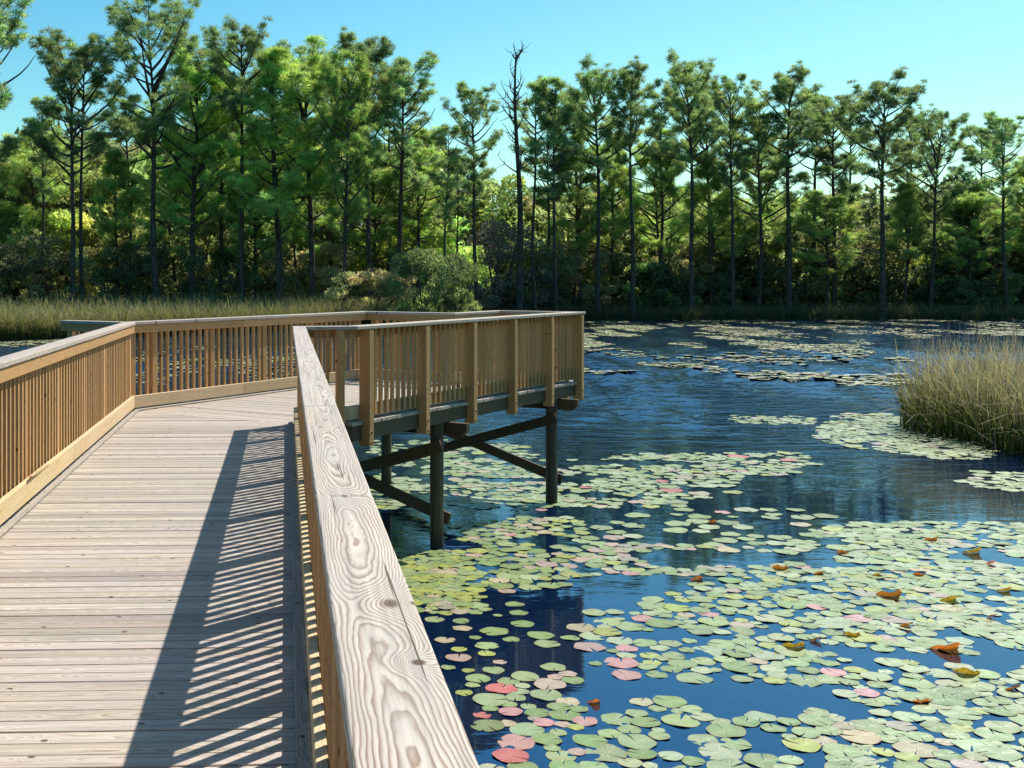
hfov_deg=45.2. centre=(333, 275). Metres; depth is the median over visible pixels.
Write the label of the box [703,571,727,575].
lily pad
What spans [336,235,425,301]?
shrub
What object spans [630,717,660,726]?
lily pad
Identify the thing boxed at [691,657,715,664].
lily pad
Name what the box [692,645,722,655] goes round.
lily pad
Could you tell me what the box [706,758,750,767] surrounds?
lily pad
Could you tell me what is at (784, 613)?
lily pad
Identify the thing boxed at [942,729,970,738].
lily pad
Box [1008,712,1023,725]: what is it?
lily pad
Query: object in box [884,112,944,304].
pine tree
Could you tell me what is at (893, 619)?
lily pad
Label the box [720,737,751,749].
lily pad
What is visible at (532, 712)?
lily pad
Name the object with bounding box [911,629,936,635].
lily pad
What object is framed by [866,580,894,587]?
lily pad
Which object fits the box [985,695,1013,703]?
lily pad
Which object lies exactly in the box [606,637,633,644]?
lily pad
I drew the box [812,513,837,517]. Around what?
lily pad
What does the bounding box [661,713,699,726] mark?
lily pad
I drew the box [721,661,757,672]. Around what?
lily pad
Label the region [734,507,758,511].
lily pad
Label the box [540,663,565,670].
lily pad
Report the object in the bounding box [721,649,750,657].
lily pad
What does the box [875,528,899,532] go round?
lily pad
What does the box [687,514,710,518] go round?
lily pad
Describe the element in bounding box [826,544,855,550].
lily pad
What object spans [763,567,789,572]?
lily pad
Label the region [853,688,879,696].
lily pad
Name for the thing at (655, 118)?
pine tree
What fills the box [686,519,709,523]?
lily pad
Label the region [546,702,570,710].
lily pad
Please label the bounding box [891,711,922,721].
lily pad
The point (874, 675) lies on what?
lily pad
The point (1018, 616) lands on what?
lily pad
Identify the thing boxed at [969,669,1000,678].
lily pad
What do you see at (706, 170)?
pine tree
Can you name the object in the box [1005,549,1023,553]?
lily pad
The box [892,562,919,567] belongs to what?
lily pad
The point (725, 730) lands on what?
lily pad
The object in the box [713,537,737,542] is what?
lily pad
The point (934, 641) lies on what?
lily pad
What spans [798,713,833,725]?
lily pad
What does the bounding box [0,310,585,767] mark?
boardwalk
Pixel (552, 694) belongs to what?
lily pad
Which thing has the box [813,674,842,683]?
lily pad
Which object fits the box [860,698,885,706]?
lily pad
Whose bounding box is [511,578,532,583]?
lily pad
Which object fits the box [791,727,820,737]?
lily pad
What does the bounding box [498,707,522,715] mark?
lily pad
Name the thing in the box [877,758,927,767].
lily pad
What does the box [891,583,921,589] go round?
lily pad
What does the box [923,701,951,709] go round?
lily pad
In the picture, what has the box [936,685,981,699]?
lily pad
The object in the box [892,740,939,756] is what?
lily pad
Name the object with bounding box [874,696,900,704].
lily pad
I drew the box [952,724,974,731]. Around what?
lily pad
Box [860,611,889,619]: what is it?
lily pad
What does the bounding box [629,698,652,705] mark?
lily pad
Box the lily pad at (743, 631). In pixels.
[728,626,754,635]
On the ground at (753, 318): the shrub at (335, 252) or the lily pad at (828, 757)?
the shrub at (335, 252)
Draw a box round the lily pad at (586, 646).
[574,642,605,651]
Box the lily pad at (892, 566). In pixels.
[882,564,909,570]
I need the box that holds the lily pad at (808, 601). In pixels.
[798,598,822,604]
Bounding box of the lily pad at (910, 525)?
[894,523,918,527]
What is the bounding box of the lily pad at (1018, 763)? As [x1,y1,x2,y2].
[1009,759,1023,766]
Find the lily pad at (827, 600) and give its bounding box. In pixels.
[816,597,841,603]
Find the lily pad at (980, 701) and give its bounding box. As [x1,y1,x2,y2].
[972,698,997,706]
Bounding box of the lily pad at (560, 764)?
[549,759,580,767]
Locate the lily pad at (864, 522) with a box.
[854,521,879,525]
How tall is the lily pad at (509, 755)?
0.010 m
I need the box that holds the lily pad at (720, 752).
[698,743,741,759]
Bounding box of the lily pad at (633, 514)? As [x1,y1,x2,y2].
[625,512,649,516]
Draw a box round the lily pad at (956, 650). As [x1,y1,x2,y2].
[939,645,964,653]
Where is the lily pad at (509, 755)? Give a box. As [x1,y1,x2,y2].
[492,748,528,762]
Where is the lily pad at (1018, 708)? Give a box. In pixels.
[1003,703,1023,712]
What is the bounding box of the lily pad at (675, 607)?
[663,603,689,611]
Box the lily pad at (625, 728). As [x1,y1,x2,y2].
[617,724,640,732]
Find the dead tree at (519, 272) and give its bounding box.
[495,39,536,310]
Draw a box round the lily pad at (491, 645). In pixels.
[475,642,498,648]
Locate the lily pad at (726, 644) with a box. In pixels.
[707,639,739,649]
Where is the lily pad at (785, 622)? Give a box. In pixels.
[778,619,802,626]
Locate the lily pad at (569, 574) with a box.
[559,572,582,576]
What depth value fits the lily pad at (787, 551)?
14.44 m
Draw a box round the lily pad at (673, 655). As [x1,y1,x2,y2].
[662,651,684,659]
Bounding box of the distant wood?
[0,115,1023,310]
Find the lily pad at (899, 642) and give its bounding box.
[886,639,918,647]
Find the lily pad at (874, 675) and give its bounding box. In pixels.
[860,671,892,680]
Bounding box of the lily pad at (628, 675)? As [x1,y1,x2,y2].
[612,669,640,679]
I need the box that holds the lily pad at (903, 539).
[889,537,914,542]
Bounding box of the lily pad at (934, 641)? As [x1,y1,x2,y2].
[913,637,947,644]
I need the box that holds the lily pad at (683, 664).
[668,659,696,668]
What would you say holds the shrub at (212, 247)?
on the ground at (753, 318)
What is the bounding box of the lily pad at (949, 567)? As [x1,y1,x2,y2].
[938,564,965,569]
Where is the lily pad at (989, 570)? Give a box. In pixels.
[972,567,1004,573]
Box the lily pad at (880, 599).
[860,595,894,603]
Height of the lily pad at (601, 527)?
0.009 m
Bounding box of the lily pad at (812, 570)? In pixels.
[802,568,824,573]
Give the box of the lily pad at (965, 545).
[949,542,975,547]
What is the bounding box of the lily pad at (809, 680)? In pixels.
[787,674,823,686]
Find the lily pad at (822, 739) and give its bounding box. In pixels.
[807,736,836,744]
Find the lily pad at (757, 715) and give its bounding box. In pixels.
[744,711,776,721]
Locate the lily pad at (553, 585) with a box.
[537,582,561,588]
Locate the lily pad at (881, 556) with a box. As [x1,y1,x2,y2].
[869,554,895,559]
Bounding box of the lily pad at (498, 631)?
[479,627,507,635]
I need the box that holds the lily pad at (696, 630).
[687,627,713,634]
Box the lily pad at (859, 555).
[840,552,868,557]
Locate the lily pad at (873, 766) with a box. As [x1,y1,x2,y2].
[860,764,885,767]
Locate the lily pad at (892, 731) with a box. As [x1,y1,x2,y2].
[882,727,906,735]
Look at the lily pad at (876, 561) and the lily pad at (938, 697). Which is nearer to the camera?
the lily pad at (938, 697)
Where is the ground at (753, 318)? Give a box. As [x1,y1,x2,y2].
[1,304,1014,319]
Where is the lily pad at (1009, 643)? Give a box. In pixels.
[994,639,1023,649]
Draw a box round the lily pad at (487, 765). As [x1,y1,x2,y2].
[479,763,504,767]
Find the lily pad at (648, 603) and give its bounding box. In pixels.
[637,600,665,608]
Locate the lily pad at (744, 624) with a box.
[729,621,754,627]
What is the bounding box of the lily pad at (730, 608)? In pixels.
[716,606,738,611]
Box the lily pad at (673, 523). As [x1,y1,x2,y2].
[664,521,690,525]
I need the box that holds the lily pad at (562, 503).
[551,502,572,505]
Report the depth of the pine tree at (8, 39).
81.28 m
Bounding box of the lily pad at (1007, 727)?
[984,721,1021,733]
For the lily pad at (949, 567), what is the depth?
13.65 m
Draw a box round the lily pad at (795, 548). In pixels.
[784,546,811,551]
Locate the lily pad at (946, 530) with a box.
[931,528,955,532]
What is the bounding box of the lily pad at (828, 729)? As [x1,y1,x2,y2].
[815,725,842,734]
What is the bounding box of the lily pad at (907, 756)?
[894,752,919,761]
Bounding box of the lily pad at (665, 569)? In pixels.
[655,566,678,571]
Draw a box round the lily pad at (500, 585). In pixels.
[489,583,513,588]
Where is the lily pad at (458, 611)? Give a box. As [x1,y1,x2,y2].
[450,608,470,613]
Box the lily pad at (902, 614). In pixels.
[892,611,922,618]
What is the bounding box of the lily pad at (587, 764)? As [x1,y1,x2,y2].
[579,761,608,767]
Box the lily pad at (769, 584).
[758,581,781,587]
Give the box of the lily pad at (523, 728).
[509,722,544,735]
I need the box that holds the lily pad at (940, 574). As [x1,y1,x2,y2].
[926,571,955,577]
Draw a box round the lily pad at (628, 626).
[616,622,644,630]
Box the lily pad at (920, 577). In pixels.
[901,573,931,579]
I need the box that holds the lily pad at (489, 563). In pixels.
[478,560,500,565]
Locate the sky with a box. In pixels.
[0,0,1023,243]
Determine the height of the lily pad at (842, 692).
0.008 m
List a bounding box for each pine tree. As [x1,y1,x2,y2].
[0,0,35,177]
[0,119,91,274]
[19,25,136,307]
[22,95,67,296]
[30,37,121,306]
[88,148,159,291]
[96,94,165,307]
[103,0,214,304]
[125,149,211,304]
[132,45,247,300]
[149,39,247,305]
[177,73,265,298]
[200,13,293,303]
[209,162,303,303]
[219,44,342,305]
[245,45,315,297]
[256,33,373,303]
[273,171,333,302]
[291,42,375,300]
[304,47,386,308]
[318,25,415,297]
[323,149,428,297]
[361,49,440,301]
[368,74,433,301]
[381,124,465,288]
[425,125,464,309]
[439,80,504,310]
[441,155,480,311]
[506,74,567,310]
[521,105,569,307]
[525,75,580,310]
[532,135,632,306]
[549,88,607,308]
[559,52,636,318]
[578,135,642,307]
[598,54,669,318]
[606,128,707,257]
[641,89,686,307]
[650,47,729,316]
[677,153,756,310]
[680,82,751,305]
[701,73,755,316]
[711,138,811,308]
[725,93,784,310]
[747,59,825,309]
[773,188,878,310]
[778,87,841,307]
[806,92,868,307]
[825,103,872,302]
[826,65,930,319]
[872,181,942,306]
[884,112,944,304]
[899,103,973,310]
[929,182,1023,304]
[945,124,1019,279]
[965,110,1023,313]
[982,155,1023,256]
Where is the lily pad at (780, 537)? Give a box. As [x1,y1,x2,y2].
[767,535,791,539]
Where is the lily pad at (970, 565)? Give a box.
[964,563,992,568]
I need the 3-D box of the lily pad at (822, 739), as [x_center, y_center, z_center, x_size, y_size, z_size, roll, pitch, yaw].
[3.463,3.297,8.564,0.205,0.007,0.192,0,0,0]
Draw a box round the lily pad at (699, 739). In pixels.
[688,734,718,745]
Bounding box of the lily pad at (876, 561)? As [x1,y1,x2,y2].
[863,558,892,563]
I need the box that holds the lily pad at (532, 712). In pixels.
[524,708,549,716]
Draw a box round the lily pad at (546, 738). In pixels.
[531,733,561,745]
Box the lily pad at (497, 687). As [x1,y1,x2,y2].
[485,683,517,692]
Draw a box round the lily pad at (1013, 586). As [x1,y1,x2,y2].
[999,583,1023,589]
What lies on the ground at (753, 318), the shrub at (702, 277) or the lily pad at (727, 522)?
the shrub at (702, 277)
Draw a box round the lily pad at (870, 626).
[856,623,881,629]
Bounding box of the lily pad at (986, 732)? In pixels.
[973,727,1014,740]
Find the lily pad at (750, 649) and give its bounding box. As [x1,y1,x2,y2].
[735,645,761,653]
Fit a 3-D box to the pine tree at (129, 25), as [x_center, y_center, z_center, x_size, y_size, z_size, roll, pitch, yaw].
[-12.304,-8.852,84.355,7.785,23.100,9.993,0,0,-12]
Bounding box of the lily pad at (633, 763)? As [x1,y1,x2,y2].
[617,758,642,767]
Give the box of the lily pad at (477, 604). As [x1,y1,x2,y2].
[466,602,488,607]
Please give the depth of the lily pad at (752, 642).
10.90 m
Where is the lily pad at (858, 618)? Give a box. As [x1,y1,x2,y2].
[844,614,872,621]
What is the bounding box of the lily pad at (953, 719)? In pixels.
[945,716,972,725]
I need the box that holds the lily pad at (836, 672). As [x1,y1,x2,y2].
[820,668,846,676]
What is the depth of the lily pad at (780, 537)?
15.23 m
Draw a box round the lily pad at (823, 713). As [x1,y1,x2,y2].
[803,707,829,716]
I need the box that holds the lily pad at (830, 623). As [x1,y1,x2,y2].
[814,619,849,627]
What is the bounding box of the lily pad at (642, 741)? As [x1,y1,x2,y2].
[617,734,656,749]
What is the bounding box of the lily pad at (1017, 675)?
[1006,669,1023,679]
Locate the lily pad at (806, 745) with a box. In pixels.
[782,738,821,751]
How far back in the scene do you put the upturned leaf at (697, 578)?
13.10 m
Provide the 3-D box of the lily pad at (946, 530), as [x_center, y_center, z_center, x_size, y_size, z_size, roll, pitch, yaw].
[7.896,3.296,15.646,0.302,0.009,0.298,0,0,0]
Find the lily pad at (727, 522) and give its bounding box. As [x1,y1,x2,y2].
[716,520,738,524]
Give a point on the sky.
(971, 52)
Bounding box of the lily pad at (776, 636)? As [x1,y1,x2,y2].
[767,633,794,640]
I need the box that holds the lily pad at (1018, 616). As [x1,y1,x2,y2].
[1009,613,1023,619]
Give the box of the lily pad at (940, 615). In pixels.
[923,611,952,619]
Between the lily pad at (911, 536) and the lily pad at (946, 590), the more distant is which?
the lily pad at (911, 536)
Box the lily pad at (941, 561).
[933,559,964,565]
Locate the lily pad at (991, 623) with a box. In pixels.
[978,620,1003,625]
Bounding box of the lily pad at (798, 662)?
[782,658,809,666]
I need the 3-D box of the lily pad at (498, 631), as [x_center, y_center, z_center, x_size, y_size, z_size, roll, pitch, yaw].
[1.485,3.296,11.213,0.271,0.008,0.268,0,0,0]
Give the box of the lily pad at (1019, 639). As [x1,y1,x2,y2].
[1014,635,1023,643]
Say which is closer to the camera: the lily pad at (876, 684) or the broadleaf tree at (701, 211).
the lily pad at (876, 684)
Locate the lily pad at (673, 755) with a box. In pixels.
[658,751,683,760]
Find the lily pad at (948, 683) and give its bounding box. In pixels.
[935,680,960,686]
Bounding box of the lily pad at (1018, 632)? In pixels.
[1003,629,1023,635]
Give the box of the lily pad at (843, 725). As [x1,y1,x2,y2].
[832,721,855,729]
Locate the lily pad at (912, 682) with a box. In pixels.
[898,678,935,688]
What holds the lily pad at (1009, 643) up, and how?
on the water
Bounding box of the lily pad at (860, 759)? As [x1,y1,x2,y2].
[849,755,877,764]
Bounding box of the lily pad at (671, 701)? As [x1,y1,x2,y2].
[653,695,686,707]
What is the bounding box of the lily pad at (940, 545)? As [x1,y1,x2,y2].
[927,543,954,547]
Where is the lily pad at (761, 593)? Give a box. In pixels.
[746,590,774,595]
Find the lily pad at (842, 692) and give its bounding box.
[832,689,858,697]
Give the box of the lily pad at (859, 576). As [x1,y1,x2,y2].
[848,574,875,579]
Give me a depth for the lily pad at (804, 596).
12.42 m
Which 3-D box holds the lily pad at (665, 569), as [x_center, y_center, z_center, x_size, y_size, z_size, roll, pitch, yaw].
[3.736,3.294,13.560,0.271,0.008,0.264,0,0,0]
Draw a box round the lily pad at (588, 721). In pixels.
[572,716,597,725]
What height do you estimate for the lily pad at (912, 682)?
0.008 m
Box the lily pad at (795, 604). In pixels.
[777,600,806,608]
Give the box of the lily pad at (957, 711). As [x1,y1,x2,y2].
[938,705,981,719]
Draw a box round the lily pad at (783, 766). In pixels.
[773,764,796,767]
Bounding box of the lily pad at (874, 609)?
[863,606,892,613]
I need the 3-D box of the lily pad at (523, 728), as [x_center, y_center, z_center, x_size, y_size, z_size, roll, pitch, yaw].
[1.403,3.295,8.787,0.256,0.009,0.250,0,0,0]
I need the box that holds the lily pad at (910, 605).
[897,601,922,607]
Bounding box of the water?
[0,319,1023,767]
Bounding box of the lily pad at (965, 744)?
[950,735,992,751]
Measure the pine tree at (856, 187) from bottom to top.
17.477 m
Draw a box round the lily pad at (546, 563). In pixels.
[535,561,557,566]
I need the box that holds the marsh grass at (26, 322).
[0,287,419,340]
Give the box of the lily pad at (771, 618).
[754,614,784,621]
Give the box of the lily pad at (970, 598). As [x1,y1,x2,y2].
[956,594,982,601]
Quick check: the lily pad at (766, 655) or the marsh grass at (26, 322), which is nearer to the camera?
the lily pad at (766, 655)
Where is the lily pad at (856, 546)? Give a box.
[847,544,869,548]
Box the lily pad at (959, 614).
[940,610,972,619]
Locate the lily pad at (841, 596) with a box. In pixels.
[831,593,855,598]
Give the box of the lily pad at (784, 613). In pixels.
[768,610,793,616]
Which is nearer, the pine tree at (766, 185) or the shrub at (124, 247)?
the shrub at (124, 247)
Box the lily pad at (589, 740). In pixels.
[572,734,607,746]
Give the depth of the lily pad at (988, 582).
12.98 m
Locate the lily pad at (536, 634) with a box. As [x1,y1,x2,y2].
[527,631,554,638]
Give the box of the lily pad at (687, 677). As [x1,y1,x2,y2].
[676,672,712,682]
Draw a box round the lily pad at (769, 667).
[760,664,786,672]
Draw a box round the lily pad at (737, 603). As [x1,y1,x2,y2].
[717,600,747,606]
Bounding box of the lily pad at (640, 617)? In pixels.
[631,615,652,621]
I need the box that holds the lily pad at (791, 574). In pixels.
[776,572,800,577]
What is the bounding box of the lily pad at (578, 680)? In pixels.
[561,677,583,683]
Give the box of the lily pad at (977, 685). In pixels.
[957,679,995,690]
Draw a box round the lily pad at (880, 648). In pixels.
[870,645,895,651]
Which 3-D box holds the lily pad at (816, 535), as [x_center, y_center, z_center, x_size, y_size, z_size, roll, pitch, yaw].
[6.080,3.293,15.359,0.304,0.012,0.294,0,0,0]
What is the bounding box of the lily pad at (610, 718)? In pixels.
[601,713,633,724]
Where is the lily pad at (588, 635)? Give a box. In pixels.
[579,632,605,639]
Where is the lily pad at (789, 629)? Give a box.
[781,627,804,632]
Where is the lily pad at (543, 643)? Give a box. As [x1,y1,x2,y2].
[534,640,559,647]
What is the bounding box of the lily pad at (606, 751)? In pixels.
[585,743,626,761]
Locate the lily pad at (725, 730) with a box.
[706,722,745,736]
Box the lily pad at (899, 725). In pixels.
[886,721,917,730]
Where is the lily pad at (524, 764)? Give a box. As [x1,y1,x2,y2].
[507,761,537,767]
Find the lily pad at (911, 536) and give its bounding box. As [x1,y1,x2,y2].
[894,534,919,538]
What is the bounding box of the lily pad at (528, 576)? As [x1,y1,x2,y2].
[519,574,540,579]
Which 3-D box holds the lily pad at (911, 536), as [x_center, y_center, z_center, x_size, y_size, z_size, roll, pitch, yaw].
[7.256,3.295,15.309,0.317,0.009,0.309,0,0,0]
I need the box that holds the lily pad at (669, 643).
[659,640,681,646]
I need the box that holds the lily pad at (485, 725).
[470,719,504,731]
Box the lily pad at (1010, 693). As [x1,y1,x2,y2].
[996,688,1023,697]
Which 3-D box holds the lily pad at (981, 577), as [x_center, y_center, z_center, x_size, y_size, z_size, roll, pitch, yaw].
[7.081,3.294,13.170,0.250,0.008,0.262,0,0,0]
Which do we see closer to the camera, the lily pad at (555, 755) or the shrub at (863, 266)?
the lily pad at (555, 755)
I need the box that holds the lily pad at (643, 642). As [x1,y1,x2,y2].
[633,639,656,646]
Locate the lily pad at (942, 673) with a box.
[923,669,954,677]
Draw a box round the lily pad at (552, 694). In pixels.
[530,689,561,700]
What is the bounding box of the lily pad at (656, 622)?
[645,618,677,627]
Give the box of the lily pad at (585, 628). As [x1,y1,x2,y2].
[566,623,594,631]
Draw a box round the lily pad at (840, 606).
[818,602,846,609]
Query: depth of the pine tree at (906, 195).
96.63 m
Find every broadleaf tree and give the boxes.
[0,149,87,304]
[0,180,40,235]
[56,166,149,259]
[262,197,336,283]
[351,181,443,270]
[433,173,550,305]
[603,195,696,300]
[664,196,733,259]
[765,201,838,259]
[876,194,948,273]
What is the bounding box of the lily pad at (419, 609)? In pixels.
[416,607,424,611]
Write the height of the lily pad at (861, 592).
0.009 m
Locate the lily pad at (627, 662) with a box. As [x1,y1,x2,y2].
[604,657,639,667]
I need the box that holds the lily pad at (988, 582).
[974,579,1003,585]
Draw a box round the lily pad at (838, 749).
[823,742,864,757]
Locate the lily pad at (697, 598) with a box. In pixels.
[687,595,711,601]
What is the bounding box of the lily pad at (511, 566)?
[500,563,521,568]
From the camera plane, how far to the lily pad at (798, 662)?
10.30 m
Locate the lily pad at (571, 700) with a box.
[556,697,579,704]
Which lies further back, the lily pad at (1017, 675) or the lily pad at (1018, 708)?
the lily pad at (1017, 675)
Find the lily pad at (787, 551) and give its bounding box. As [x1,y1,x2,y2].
[773,549,798,554]
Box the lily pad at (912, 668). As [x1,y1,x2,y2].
[898,663,929,672]
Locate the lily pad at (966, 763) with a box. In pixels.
[950,758,988,767]
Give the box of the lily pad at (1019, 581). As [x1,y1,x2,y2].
[1011,579,1023,584]
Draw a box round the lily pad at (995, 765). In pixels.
[983,762,1009,767]
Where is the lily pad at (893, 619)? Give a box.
[881,616,908,622]
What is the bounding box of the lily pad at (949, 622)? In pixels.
[936,619,964,626]
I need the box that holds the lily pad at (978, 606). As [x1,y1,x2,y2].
[964,603,996,610]
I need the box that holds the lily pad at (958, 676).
[947,673,979,681]
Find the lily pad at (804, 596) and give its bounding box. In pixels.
[797,594,821,600]
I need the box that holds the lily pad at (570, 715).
[548,708,580,720]
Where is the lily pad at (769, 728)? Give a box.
[760,723,786,731]
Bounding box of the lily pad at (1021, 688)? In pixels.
[1017,684,1023,691]
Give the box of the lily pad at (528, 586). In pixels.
[519,584,541,589]
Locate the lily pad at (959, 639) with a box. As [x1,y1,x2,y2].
[945,637,974,644]
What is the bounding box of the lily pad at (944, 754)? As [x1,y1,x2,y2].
[932,749,964,759]
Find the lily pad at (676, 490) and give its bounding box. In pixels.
[659,488,682,492]
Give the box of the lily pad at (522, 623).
[511,620,533,626]
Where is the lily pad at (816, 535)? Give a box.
[799,532,823,537]
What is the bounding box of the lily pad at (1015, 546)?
[1005,545,1023,550]
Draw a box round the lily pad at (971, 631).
[961,628,989,636]
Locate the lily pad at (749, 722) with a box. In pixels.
[732,716,759,726]
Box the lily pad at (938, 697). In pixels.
[924,692,966,705]
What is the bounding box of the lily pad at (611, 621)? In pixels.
[593,618,620,625]
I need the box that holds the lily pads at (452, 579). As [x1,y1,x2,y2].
[0,319,1023,767]
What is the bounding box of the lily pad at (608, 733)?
[598,729,622,737]
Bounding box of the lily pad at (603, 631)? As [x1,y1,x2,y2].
[593,627,621,635]
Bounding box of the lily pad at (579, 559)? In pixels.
[569,556,590,561]
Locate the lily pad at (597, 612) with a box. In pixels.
[582,609,605,615]
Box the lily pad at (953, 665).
[944,662,973,669]
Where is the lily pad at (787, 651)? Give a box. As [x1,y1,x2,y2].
[774,645,806,656]
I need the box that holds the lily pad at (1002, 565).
[990,562,1013,567]
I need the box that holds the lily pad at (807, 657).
[798,654,822,662]
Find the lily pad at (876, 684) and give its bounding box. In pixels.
[866,680,892,687]
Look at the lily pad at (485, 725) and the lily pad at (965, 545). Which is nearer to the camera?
the lily pad at (485, 725)
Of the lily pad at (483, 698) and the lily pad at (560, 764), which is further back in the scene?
the lily pad at (483, 698)
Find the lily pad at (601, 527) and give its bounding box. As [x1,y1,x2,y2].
[590,525,612,529]
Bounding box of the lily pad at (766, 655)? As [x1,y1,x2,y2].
[752,650,784,659]
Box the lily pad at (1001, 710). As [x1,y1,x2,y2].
[982,706,1017,715]
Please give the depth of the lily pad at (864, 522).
16.09 m
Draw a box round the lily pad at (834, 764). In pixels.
[824,761,866,767]
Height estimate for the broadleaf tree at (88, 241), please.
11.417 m
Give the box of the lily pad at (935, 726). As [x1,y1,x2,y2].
[920,721,953,731]
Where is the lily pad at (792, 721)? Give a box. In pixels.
[777,717,800,725]
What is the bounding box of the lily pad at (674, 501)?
[664,499,687,503]
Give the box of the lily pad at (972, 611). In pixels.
[957,607,981,613]
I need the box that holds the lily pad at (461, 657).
[445,654,471,660]
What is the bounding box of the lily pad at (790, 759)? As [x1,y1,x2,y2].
[778,755,803,764]
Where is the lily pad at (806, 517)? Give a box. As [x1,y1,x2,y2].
[791,515,815,519]
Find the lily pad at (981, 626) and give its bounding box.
[965,622,1003,631]
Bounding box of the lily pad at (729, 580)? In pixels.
[718,577,742,582]
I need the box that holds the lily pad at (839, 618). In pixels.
[825,616,851,622]
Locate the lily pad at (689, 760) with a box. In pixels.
[682,756,704,765]
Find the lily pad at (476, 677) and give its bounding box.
[465,674,490,681]
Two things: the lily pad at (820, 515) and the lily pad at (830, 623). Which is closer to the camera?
the lily pad at (830, 623)
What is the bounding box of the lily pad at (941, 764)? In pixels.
[924,759,951,767]
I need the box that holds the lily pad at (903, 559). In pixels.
[894,557,918,562]
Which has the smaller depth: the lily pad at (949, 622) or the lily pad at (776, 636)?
the lily pad at (776, 636)
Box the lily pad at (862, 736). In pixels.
[838,729,881,743]
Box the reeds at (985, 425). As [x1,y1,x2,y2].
[837,333,1023,453]
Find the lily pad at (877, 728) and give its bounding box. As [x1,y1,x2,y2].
[849,719,889,733]
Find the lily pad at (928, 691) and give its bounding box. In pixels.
[917,686,942,694]
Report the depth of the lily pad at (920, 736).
8.64 m
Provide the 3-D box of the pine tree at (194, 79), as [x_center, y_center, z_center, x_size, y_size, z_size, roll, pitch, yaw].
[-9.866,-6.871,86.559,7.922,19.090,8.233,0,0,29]
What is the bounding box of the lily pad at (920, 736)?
[905,731,934,741]
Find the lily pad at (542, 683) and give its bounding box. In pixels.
[534,678,565,689]
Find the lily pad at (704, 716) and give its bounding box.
[691,712,714,720]
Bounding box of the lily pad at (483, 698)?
[472,693,507,705]
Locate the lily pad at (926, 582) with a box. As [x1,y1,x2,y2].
[910,580,942,586]
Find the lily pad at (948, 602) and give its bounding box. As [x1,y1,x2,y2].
[931,596,960,603]
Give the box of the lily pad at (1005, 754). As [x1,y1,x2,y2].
[977,746,1023,760]
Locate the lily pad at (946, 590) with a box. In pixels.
[929,587,964,595]
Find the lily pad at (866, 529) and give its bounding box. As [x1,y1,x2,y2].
[852,527,876,532]
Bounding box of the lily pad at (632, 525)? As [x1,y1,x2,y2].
[621,523,644,527]
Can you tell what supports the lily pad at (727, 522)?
on the water
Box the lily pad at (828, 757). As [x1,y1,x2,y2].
[824,753,853,764]
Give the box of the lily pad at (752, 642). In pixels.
[731,638,757,645]
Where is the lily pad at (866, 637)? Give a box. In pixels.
[849,632,883,641]
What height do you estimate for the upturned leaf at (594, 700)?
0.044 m
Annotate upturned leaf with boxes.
[587,699,600,702]
[690,576,703,579]
[772,565,788,568]
[782,641,804,646]
[843,631,859,635]
[876,589,900,595]
[899,622,912,626]
[912,698,929,701]
[931,642,960,648]
[940,595,960,600]
[953,667,979,673]
[962,547,981,552]
[986,560,995,566]
[996,587,1011,590]
[1005,684,1020,690]
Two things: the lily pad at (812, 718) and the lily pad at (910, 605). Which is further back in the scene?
the lily pad at (910, 605)
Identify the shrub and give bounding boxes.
[0,206,96,305]
[0,231,70,307]
[22,252,104,308]
[63,238,151,307]
[89,241,171,308]
[135,211,257,306]
[187,235,264,297]
[207,246,307,307]
[270,242,365,304]
[324,266,418,322]
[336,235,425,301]
[382,246,482,322]
[402,215,494,307]
[447,219,559,310]
[500,243,579,313]
[501,209,625,300]
[550,249,619,308]
[613,262,673,308]
[646,255,724,307]
[677,238,768,307]
[706,228,850,306]
[781,220,912,308]
[801,272,843,307]
[842,246,929,300]
[908,252,975,304]
[938,246,1020,309]
[976,244,1023,309]
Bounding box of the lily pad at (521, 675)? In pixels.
[511,671,538,680]
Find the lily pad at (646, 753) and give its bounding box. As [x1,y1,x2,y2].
[627,748,656,758]
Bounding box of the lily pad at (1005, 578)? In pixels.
[988,575,1016,581]
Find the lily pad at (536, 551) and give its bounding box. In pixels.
[525,549,545,553]
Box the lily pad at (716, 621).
[697,617,729,625]
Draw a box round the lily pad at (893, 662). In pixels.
[874,657,904,666]
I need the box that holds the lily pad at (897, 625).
[890,622,918,629]
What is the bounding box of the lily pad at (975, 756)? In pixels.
[962,751,987,760]
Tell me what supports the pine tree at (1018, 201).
on the ground at (753, 318)
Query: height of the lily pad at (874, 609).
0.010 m
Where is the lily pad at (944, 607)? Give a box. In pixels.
[931,604,961,611]
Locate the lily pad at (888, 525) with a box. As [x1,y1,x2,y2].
[873,523,898,527]
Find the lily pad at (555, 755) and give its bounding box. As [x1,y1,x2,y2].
[546,750,575,761]
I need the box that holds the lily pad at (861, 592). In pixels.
[850,589,880,596]
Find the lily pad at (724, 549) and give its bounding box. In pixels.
[717,547,739,551]
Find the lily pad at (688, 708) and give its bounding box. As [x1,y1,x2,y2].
[680,705,702,712]
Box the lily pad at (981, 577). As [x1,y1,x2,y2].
[971,575,994,580]
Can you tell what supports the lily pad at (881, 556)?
on the water
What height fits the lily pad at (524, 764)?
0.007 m
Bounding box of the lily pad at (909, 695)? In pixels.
[896,691,932,701]
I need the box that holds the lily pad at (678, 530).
[663,527,687,532]
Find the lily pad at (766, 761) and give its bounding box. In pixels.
[743,753,779,767]
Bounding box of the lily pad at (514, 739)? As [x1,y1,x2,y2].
[497,734,534,749]

